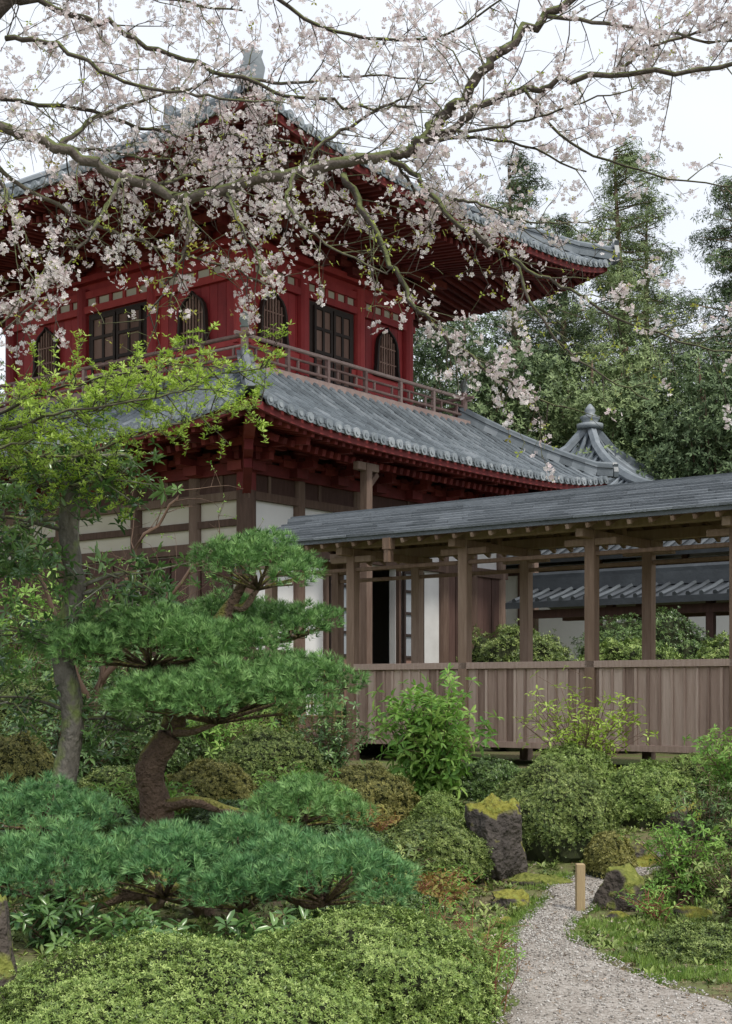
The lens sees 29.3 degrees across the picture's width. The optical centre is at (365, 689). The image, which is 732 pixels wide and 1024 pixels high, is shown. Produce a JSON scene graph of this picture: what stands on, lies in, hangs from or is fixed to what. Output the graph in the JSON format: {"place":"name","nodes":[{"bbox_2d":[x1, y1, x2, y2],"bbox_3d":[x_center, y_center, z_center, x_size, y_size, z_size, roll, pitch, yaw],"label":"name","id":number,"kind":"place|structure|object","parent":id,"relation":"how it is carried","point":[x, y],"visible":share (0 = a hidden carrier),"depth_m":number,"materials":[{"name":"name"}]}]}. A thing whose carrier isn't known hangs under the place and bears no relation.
{"place":"outdoors","nodes":[
{"label":"outdoors","id":0,"kind":"place"},
{"bbox_2d":[0,360,603,480],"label":"roof round tiles","id":1,"kind":"object","parent":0,"point":[387,420],"visible":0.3,"depth_m":26.09,"materials":[{"name":"grey tile"}]},
{"bbox_2d":[0,327,473,439],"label":"balcony","id":2,"kind":"structure","parent":1,"relation":"on","point":[433,403],"depth_m":27.00,"materials":[{"name":"brown wood"}]},
{"bbox_2d":[13,222,405,434],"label":"walls","id":3,"kind":"structure","parent":2,"relation":"on","point":[95,269],"depth_m":27.76,"materials":[{"name":"red paint"}]},
{"bbox_2d":[1,236,416,406],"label":"frame","id":4,"kind":"object","parent":3,"relation":"on","point":[215,292],"visible":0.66,"depth_m":27.69,"materials":[{"name":"red paint"}]},
{"bbox_2d":[32,289,400,382],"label":"window frames","id":5,"kind":"structure","parent":4,"relation":"attached to","point":[261,325],"depth_m":26.77,"materials":[{"name":"red wood"}]},
{"bbox_2d":[36,295,395,375],"bbox_3d":[-3.129,-7.020,27.861,7.576,0.980,3.312,0,0,-1],"label":"window lattice","id":6,"kind":"object","parent":5,"relation":"in","point":[275,313],"depth_m":26.69,"materials":[{"name":"brown wood"}]},
{"bbox_2d":[89,300,353,388],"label":"door frames","id":7,"kind":"structure","parent":4,"relation":"attached to","point":[314,307],"depth_m":27.86,"materials":[{"name":"brown wood"}]},
{"bbox_2d":[94,310,348,386],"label":"door panels","id":8,"kind":"object","parent":7,"relation":"in","point":[134,337],"visible":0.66,"depth_m":28.00,"materials":[{"name":"brown wood"}]},
{"bbox_2d":[0,106,473,301],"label":"brackets","id":9,"kind":"object","parent":4,"relation":"on","point":[388,282],"visible":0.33,"depth_m":27.32,"materials":[{"name":"red wood"}]},
{"bbox_2d":[0,110,594,328],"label":"rafters","id":10,"kind":"object","parent":9,"relation":"on","point":[447,256],"visible":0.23,"depth_m":26.38,"materials":[{"name":"red wood"}]},
{"bbox_2d":[16,103,583,298],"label":"soffit","id":11,"kind":"structure","parent":10,"relation":"on","point":[560,279],"depth_m":25.39,"materials":[{"name":"red wood"}]},
{"bbox_2d":[0,89,606,314],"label":"fascia","id":12,"kind":"structure","parent":11,"relation":"attached to","point":[358,169],"depth_m":24.20,"materials":[{"name":"red wood"}]},
{"bbox_2d":[1,91,609,267],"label":"eave tile ends","id":13,"kind":"object","parent":11,"relation":"on","point":[535,245],"visible":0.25,"depth_m":24.37,"materials":[{"name":"grey tile"}]},
{"bbox_2d":[16,264,402,324],"bbox_3d":[-3.363,-7.865,29.994,6.800,0.170,5.200,0,0,38],"label":"plaster band","id":14,"kind":"object","parent":3,"relation":"attached to","point":[143,288],"visible":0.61,"depth_m":27.91,"materials":[{"name":"paint"}]},
{"bbox_2d":[1,393,609,485],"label":"eave tile ends","id":15,"kind":"object","parent":1,"relation":"attached to","point":[279,404],"visible":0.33,"depth_m":24.15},
{"bbox_2d":[236,346,618,477],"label":"hip ridges","id":16,"kind":"object","parent":1,"relation":"attached to","point":[580,463],"visible":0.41,"depth_m":30.16,"materials":[{"name":"grey tile"}]},
{"bbox_2d":[0,44,619,264],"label":"hip ridges","id":17,"kind":"object","parent":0,"point":[581,248],"visible":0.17,"depth_m":30.17,"materials":[{"name":"grey tile"}]},
{"bbox_2d":[0,747,731,1023],"bbox_3d":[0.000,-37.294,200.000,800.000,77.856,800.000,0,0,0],"label":"ground","id":18,"kind":"structure","parent":0,"point":[622,758],"depth_m":9.50,"materials":[{"name":"green plant"}]},
{"bbox_2d":[0,894,17,999],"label":"garden rock","id":19,"kind":"object","parent":18,"relation":"on","point":[7,960],"visible":0.61,"depth_m":6.94,"materials":[{"name":"stone"}]},
{"bbox_2d":[0,729,54,803],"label":"azalea bush","id":20,"kind":"object","parent":18,"relation":"on","point":[25,756],"visible":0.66,"depth_m":10.79,"materials":[{"name":"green plant"}]},
{"bbox_2d":[0,672,101,758],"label":"azalea bush","id":21,"kind":"object","parent":18,"relation":"on","point":[9,690],"visible":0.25,"depth_m":12.68,"materials":[{"name":"green plant"}]},
{"bbox_2d":[0,539,111,687],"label":"camellia shrub","id":22,"kind":"object","parent":18,"relation":"on","point":[41,602],"visible":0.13,"depth_m":15.20,"materials":[{"name":"green plant"}]},
{"bbox_2d":[2,879,113,953],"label":"aucuba plant","id":23,"kind":"object","parent":18,"relation":"on","point":[45,918],"visible":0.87,"depth_m":7.82,"materials":[{"name":"green plant"}]},
{"bbox_2d":[0,615,137,720],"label":"camellia shrub","id":24,"kind":"object","parent":18,"relation":"on","point":[84,679],"visible":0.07,"depth_m":13.96,"materials":[{"name":"green plant"}]},
{"bbox_2d":[0,786,140,878],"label":"azalea bush","id":25,"kind":"object","parent":18,"relation":"on","point":[105,829],"visible":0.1,"depth_m":10.11,"materials":[{"name":"green plant"}]},
{"bbox_2d":[0,693,151,783],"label":"camellia shrub","id":26,"kind":"object","parent":18,"relation":"on","point":[84,764],"visible":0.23,"depth_m":12.15,"materials":[{"name":"green plant"}]},
{"bbox_2d":[0,409,196,885],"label":"broadleaf tree","id":27,"kind":"object","parent":18,"relation":"on","point":[73,592],"visible":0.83,"depth_m":9.61,"materials":[{"name":"green plant"}]},
{"bbox_2d":[77,764,139,847],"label":"azalea bush","id":28,"kind":"object","parent":18,"relation":"on","point":[96,776],"visible":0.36,"depth_m":11.12,"materials":[{"name":"green plant"}]},
{"bbox_2d":[60,902,201,957],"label":"aucuba plant","id":29,"kind":"object","parent":18,"relation":"on","point":[141,923],"visible":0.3,"depth_m":7.50,"materials":[{"name":"green plant"}]},
{"bbox_2d":[0,461,263,767],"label":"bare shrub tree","id":30,"kind":"object","parent":18,"relation":"on","point":[105,673],"visible":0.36,"depth_m":12.97,"materials":[{"name":"green plant"}]},
{"bbox_2d":[88,767,197,841],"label":"camellia shrub","id":31,"kind":"object","parent":18,"relation":"on","point":[134,806],"visible":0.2,"depth_m":10.86,"materials":[{"name":"green plant"}]},
{"bbox_2d":[0,319,294,521],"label":"green maple tree","id":32,"kind":"object","parent":18,"relation":"on","point":[122,386],"visible":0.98,"depth_m":8.82,"materials":[{"name":"green plant"}]},
{"bbox_2d":[97,700,218,781],"bbox_3d":[-2.388,0.658,14.401,1.667,1.217,1.468,0,0,-34],"label":"azalea bush","id":33,"kind":"object","parent":18,"relation":"on","point":[187,752],"visible":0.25,"depth_m":14.01,"materials":[{"name":"green plant"}]},
{"bbox_2d":[93,575,254,705],"bbox_3d":[-2.268,-0.152,16.154,2.064,2.410,2.019,0,0,42],"label":"camellia shrub","id":34,"kind":"object","parent":18,"relation":"on","point":[139,655],"visible":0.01,"depth_m":16.16,"materials":[{"name":"green plant"}]},
{"bbox_2d":[0,923,397,1023],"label":"azalea bush","id":35,"kind":"object","parent":18,"relation":"on","point":[176,978],"visible":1,"depth_m":6.08,"materials":[{"name":"green plant"}]},
{"bbox_2d":[22,525,382,883],"bbox_3d":[-1.141,0.110,9.849,2.516,2.612,2.291,0,0,0],"label":"cloud pruned pine tree","id":36,"kind":"object","parent":18,"relation":"on","point":[199,635],"visible":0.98,"depth_m":9.61,"materials":[{"name":"green plant"}]},
{"bbox_2d":[0,769,424,917],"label":"cloud pruned pine tree","id":37,"kind":"object","parent":18,"relation":"on","point":[252,882],"visible":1,"depth_m":8.09,"materials":[{"name":"green plant"}]},
{"bbox_2d":[164,756,262,815],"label":"azalea bush","id":38,"kind":"object","parent":18,"relation":"on","point":[212,779],"visible":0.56,"depth_m":11.40,"materials":[{"name":"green plant"}]},
{"bbox_2d":[182,680,285,761],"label":"camellia shrub","id":39,"kind":"object","parent":18,"relation":"on","point":[216,738],"visible":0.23,"depth_m":14.37,"materials":[{"name":"green plant"}]},
{"bbox_2d":[174,796,299,873],"bbox_3d":[-1.013,1.123,10.587,1.098,0.651,0.932,0,0,0],"label":"azalea bush","id":40,"kind":"object","parent":18,"relation":"on","point":[196,814],"visible":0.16,"depth_m":10.44,"materials":[{"name":"green plant"}]},
{"bbox_2d":[201,697,303,740],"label":"hedge bush","id":41,"kind":"object","parent":18,"relation":"on","point":[289,718],"visible":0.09,"depth_m":17.93,"materials":[{"name":"green plant"}]},
{"bbox_2d":[207,906,313,947],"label":"aucuba plant","id":42,"kind":"object","parent":18,"relation":"on","point":[249,929],"visible":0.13,"depth_m":7.62,"materials":[{"name":"green plant"}]},
{"bbox_2d":[213,723,332,790],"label":"azalea bush","id":43,"kind":"object","parent":18,"relation":"on","point":[255,751],"visible":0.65,"depth_m":12.96,"materials":[{"name":"green plant"}]},
{"bbox_2d":[250,758,357,822],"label":"camellia shrub","id":44,"kind":"object","parent":18,"relation":"on","point":[286,774],"visible":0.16,"depth_m":11.99,"materials":[{"name":"green plant"}]},
{"bbox_2d":[275,694,378,775],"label":"camellia shrub","id":45,"kind":"object","parent":18,"relation":"on","point":[333,751],"visible":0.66,"depth_m":14.08,"materials":[{"name":"green plant"}]},
{"bbox_2d":[279,819,400,892],"bbox_3d":[-0.189,1.269,10.408,1.027,0.635,0.810,0,0,0],"label":"azalea bush","id":46,"kind":"object","parent":18,"relation":"on","point":[326,829],"visible":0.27,"depth_m":10.32,"materials":[{"name":"green plant"}]},
{"bbox_2d":[300,759,420,831],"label":"azalea bush","id":47,"kind":"object","parent":18,"relation":"on","point":[391,792],"visible":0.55,"depth_m":12.37,"materials":[{"name":"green plant"}]},
{"bbox_2d":[0,0,731,482],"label":"cherry tree","id":48,"kind":"object","parent":18,"relation":"on","point":[454,198],"visible":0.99,"depth_m":9.93,"materials":[{"name":"pink plant"}]},
{"bbox_2d":[1,767,731,984],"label":"ground cover plants","id":49,"kind":"object","parent":18,"relation":"on","point":[474,909],"visible":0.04,"depth_m":9.22,"materials":[{"name":"green plant"}]},
{"bbox_2d":[284,880,448,923],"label":"azalea bush","id":50,"kind":"object","parent":18,"relation":"on","point":[411,899],"visible":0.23,"depth_m":9.04,"materials":[{"name":"green plant"}]},
{"bbox_2d":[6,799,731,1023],"bbox_3d":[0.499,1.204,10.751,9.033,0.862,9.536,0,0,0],"label":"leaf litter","id":51,"kind":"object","parent":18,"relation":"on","point":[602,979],"visible":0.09,"depth_m":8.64,"materials":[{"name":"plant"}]},
{"bbox_2d":[246,901,512,1023],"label":"azalea bush","id":52,"kind":"object","parent":18,"relation":"on","point":[410,970],"visible":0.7,"depth_m":6.70,"materials":[{"name":"green plant"}]},
{"bbox_2d":[387,832,442,880],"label":"camellia shrub","id":53,"kind":"object","parent":18,"relation":"on","point":[407,847],"visible":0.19,"depth_m":10.44,"materials":[{"name":"green plant"}]},
{"bbox_2d":[365,662,504,801],"bbox_3d":[0.645,0.470,13.314,1.314,1.468,1.339,0,0,0],"label":"hydrangea shrub","id":54,"kind":"object","parent":18,"relation":"on","point":[430,744],"visible":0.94,"depth_m":13.10,"materials":[{"name":"green plant"}]},
{"bbox_2d":[378,811,494,887],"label":"azalea bush","id":55,"kind":"object","parent":18,"relation":"on","point":[454,841],"visible":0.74,"depth_m":10.84,"materials":[{"name":"green plant"}]},
{"bbox_2d":[409,790,464,827],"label":"azalea bush","id":56,"kind":"object","parent":18,"relation":"on","point":[447,804],"visible":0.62,"depth_m":11.97,"materials":[{"name":"green plant"}]},
{"bbox_2d":[389,868,486,915],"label":"fern clump","id":57,"kind":"object","parent":18,"relation":"on","point":[436,891],"visible":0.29,"depth_m":9.58,"materials":[{"name":"green plant"}]},
{"bbox_2d":[353,461,538,663],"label":"eave props","id":58,"kind":"object","parent":18,"relation":"on","point":[368,479],"visible":0.47,"depth_m":24.39,"materials":[{"name":"brown wood"}]},
{"bbox_2d":[433,887,532,963],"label":"nandina shrub","id":59,"kind":"object","parent":18,"relation":"on","point":[474,936],"visible":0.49,"depth_m":7.46,"materials":[{"name":"green plant"}]},
{"bbox_2d":[247,473,731,764],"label":"covered corridor","id":60,"kind":"object","parent":18,"relation":"on","point":[681,698],"visible":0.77,"depth_m":17.03,"materials":[{"name":"brown wood"}]},
{"bbox_2d":[450,754,530,801],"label":"azalea bush","id":61,"kind":"object","parent":18,"relation":"on","point":[483,779],"visible":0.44,"depth_m":13.72,"materials":[{"name":"green plant"}]},
{"bbox_2d":[457,927,526,1013],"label":"nandina shrub","id":62,"kind":"object","parent":18,"relation":"on","point":[506,964],"visible":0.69,"depth_m":6.87,"materials":[{"name":"green plant"}]},
{"bbox_2d":[413,313,578,448],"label":"forest tree","id":63,"kind":"object","parent":18,"relation":"on","point":[485,392],"visible":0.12,"depth_m":42.17,"materials":[{"name":"green plant"}]},
{"bbox_2d":[464,793,527,880],"bbox_3d":[1.026,1.267,11.205,0.551,0.891,0.474,0,0,-29],"label":"standing rock","id":64,"kind":"object","parent":18,"relation":"on","point":[493,820],"visible":0.6,"depth_m":11.04,"materials":[{"name":"grey stone"}]},
{"bbox_2d":[491,889,530,908],"bbox_3d":[1.080,1.582,10.288,0.328,0.240,0.304,0,0,0],"label":"garden rock","id":65,"kind":"object","parent":18,"relation":"on","point":[504,897],"visible":0.6,"depth_m":10.22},
{"bbox_2d":[456,618,574,751],"bbox_3d":[2.267,-0.017,21.168,2.181,2.124,1.466,0,0,0],"label":"hedge bush","id":66,"kind":"object","parent":18,"relation":"on","point":[504,646],"visible":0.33,"depth_m":20.90,"materials":[{"name":"green plant"}]},
{"bbox_2d":[461,148,604,445],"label":"cedar tree","id":67,"kind":"object","parent":18,"relation":"on","point":[525,188],"visible":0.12,"depth_m":46.75,"materials":[{"name":"green plant"}]},
{"bbox_2d":[507,872,573,886],"bbox_3d":[1.415,1.552,11.081,0.739,0.214,0.443,0,0,0],"label":"garden rock","id":68,"kind":"object","parent":18,"relation":"on","point":[527,878],"visible":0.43,"depth_m":10.95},
{"bbox_2d":[496,213,608,437],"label":"cedar tree","id":69,"kind":"object","parent":18,"relation":"on","point":[560,296],"visible":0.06,"depth_m":49.66,"materials":[{"name":"green plant"}]},
{"bbox_2d":[493,754,625,862],"bbox_3d":[1.607,1.113,12.004,1.243,1.169,1.146,0,0,0],"label":"azalea bush","id":70,"kind":"object","parent":18,"relation":"on","point":[567,814],"visible":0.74,"depth_m":11.61,"materials":[{"name":"green plant"}]},
{"bbox_2d":[529,741,615,786],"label":"azalea bush","id":71,"kind":"object","parent":18,"relation":"on","point":[579,757],"visible":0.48,"depth_m":14.10,"materials":[{"name":"green plant"}]},
{"bbox_2d":[513,665,658,768],"bbox_3d":[2.396,0.393,14.636,1.328,1.322,1.433,0,0,44],"label":"young leaf shrub","id":72,"kind":"object","parent":18,"relation":"on","point":[579,730],"visible":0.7,"depth_m":14.51,"materials":[{"name":"green plant"}]},
{"bbox_2d":[510,338,692,479],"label":"forest tree","id":73,"kind":"object","parent":18,"relation":"on","point":[582,400],"visible":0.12,"depth_m":41.86,"materials":[{"name":"green plant"}]},
{"bbox_2d":[471,860,731,995],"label":"grass","id":74,"kind":"structure","parent":18,"relation":"on","point":[647,958],"depth_m":9.01,"materials":[{"name":"green plant"}]},
{"bbox_2d":[583,830,638,878],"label":"azalea bush","id":75,"kind":"object","parent":18,"relation":"on","point":[603,851],"visible":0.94,"depth_m":11.07,"materials":[{"name":"green plant"}]},
{"bbox_2d":[505,561,728,640],"bbox_3d":[9.056,-0.628,23.717,14.600,3.456,2.024,0,0,38],"label":"garden gallery","id":76,"kind":"object","parent":18,"relation":"on","point":[696,590],"visible":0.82,"depth_m":26.28,"materials":[{"name":"tile"}]},
{"bbox_2d":[506,537,728,660],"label":"temple residence","id":77,"kind":"structure","parent":18,"relation":"on","point":[565,631],"depth_m":33.86,"materials":[{"name":"white paint"}]},
{"bbox_2d":[592,863,644,911],"bbox_3d":[1.896,1.519,10.249,0.358,0.515,0.371,0,0,43],"label":"garden rock","id":78,"kind":"object","parent":18,"relation":"on","point":[617,879],"visible":0.57,"depth_m":10.15,"materials":[{"name":"stone"}]},
{"bbox_2d":[533,136,713,449],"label":"cedar tree","id":79,"kind":"object","parent":18,"relation":"on","point":[617,273],"visible":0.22,"depth_m":45.53,"materials":[{"name":"green plant"}]},
{"bbox_2d":[570,633,687,660],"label":"hedge bush","id":80,"kind":"object","parent":18,"relation":"on","point":[630,649],"visible":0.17,"depth_m":20.39,"materials":[{"name":"green plant"}]},
{"bbox_2d":[570,606,717,659],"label":"hedge bush","id":81,"kind":"object","parent":18,"relation":"on","point":[672,631],"visible":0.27,"depth_m":22.73,"materials":[{"name":"green plant"}]},
{"bbox_2d":[594,200,709,400],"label":"cedar tree","id":82,"kind":"object","parent":18,"relation":"on","point":[645,235],"visible":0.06,"depth_m":51.67,"materials":[{"name":"green plant"}]},
{"bbox_2d":[600,757,704,829],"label":"azalea bush","id":83,"kind":"object","parent":18,"relation":"on","point":[634,789],"visible":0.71,"depth_m":12.68,"materials":[{"name":"green plant"}]},
{"bbox_2d":[614,879,691,921],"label":"fern clump","id":84,"kind":"object","parent":18,"relation":"on","point":[649,908],"visible":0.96,"depth_m":9.69,"materials":[{"name":"green plant"}]},
{"bbox_2d":[603,339,731,479],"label":"forest tree","id":85,"kind":"object","parent":18,"relation":"on","point":[699,425],"visible":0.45,"depth_m":39.73,"materials":[{"name":"green plant"}]},
{"bbox_2d":[617,809,731,905],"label":"garden shrub","id":86,"kind":"object","parent":18,"relation":"on","point":[677,865],"visible":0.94,"depth_m":10.26,"materials":[{"name":"green plant"}]},
{"bbox_2d":[632,920,731,964],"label":"azalea bush","id":87,"kind":"object","parent":18,"relation":"on","point":[679,941],"visible":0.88,"depth_m":8.35,"materials":[{"name":"green plant"}]},
{"bbox_2d":[647,175,731,456],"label":"cedar tree","id":88,"kind":"object","parent":18,"relation":"on","point":[723,261],"visible":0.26,"depth_m":43.88,"materials":[{"name":"green plant"}]},
{"bbox_2d":[650,763,731,847],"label":"garden shrub","id":89,"kind":"object","parent":18,"relation":"on","point":[712,822],"visible":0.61,"depth_m":11.29,"materials":[{"name":"green plant"}]},
{"bbox_2d":[653,841,731,898],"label":"azalea bush","id":90,"kind":"object","parent":18,"relation":"on","point":[660,869],"visible":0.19,"depth_m":10.62,"materials":[{"name":"green plant"}]},
{"bbox_2d":[666,752,728,795],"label":"azalea bush","id":91,"kind":"object","parent":18,"relation":"on","point":[687,771],"visible":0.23,"depth_m":13.96,"materials":[{"name":"green plant"}]},
{"bbox_2d":[679,630,728,658],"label":"hedge bush","id":92,"kind":"object","parent":18,"relation":"on","point":[719,649],"visible":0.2,"depth_m":20.11,"materials":[{"name":"green plant"}]},
{"bbox_2d":[679,724,731,802],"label":"camellia shrub","id":93,"kind":"object","parent":18,"relation":"on","point":[725,766],"visible":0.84,"depth_m":13.12,"materials":[{"name":"green plant"}]},
{"bbox_2d":[685,846,731,921],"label":"garden shrub","id":94,"kind":"object","parent":18,"relation":"on","point":[725,896],"visible":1,"depth_m":9.59,"materials":[{"name":"green plant"}]},
{"bbox_3d":[-3.363,1.000,29.993,11.200,0.600,9.600,0,0,38],"label":"stone base","id":95,"kind":"object","parent":18,"relation":"on","visible":0},
{"bbox_2d":[0,500,388,663],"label":"front wall","id":96,"kind":"structure","parent":95,"relation":"on","point":[380,622],"depth_m":25.95,"materials":[{"name":"paint"}]},
{"bbox_2d":[0,448,498,709],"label":"plaster panels","id":97,"kind":"object","parent":96,"relation":"attached to","point":[488,605],"visible":0.14,"depth_m":25.90,"materials":[{"name":"white paint"}]},
{"bbox_3d":[-3.363,-4.344,29.993,13.000,0.367,11.400,0,0,38],"label":"lower soffit","id":98,"kind":"object","parent":96,"relation":"on","visible":0},
{"bbox_2d":[0,395,606,489],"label":"fascia","id":99,"kind":"structure","parent":98,"relation":"attached to","point":[272,411],"depth_m":23.89,"materials":[{"name":"red wood"}]},
{"bbox_2d":[0,475,507,728],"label":"timber frame","id":100,"kind":"object","parent":95,"relation":"on","point":[245,519],"visible":0.16,"depth_m":25.35,"materials":[{"name":"brown wood"}]},
{"bbox_2d":[0,410,543,503],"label":"brackets","id":101,"kind":"object","parent":100,"relation":"on","point":[244,459],"visible":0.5,"depth_m":24.58,"materials":[{"name":"red wood"}]},
{"bbox_2d":[1,407,561,494],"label":"rafters","id":102,"kind":"object","parent":101,"relation":"on","point":[276,427],"visible":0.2,"depth_m":23.70,"materials":[{"name":"red wood"}]},
{"bbox_2d":[329,569,410,701],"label":"door leaf frames","id":103,"kind":"structure","parent":100,"relation":"attached to","point":[404,614],"depth_m":27.25,"materials":[{"name":"brown wood"}]},
{"bbox_2d":[256,501,495,728],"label":"side wall","id":104,"kind":"structure","parent":95,"relation":"on","point":[274,514],"depth_m":27.25,"materials":[{"name":"white paint"}]},
{"bbox_2d":[0,0,731,430],"label":"sky","id":105,"kind":"structure","parent":0,"point":[699,112],"materials":[{"name":"white"}]},
{"bbox_2d":[560,427,660,484],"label":"pyramid tiled roof","id":106,"kind":"structure","parent":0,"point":[594,440],"depth_m":39.57,"materials":[{"name":"grey tile"}]},
{"bbox_2d":[492,845,731,1023],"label":"gravel path","id":107,"kind":"structure","parent":0,"point":[529,1017],"depth_m":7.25,"materials":[{"name":"grey gravel"}]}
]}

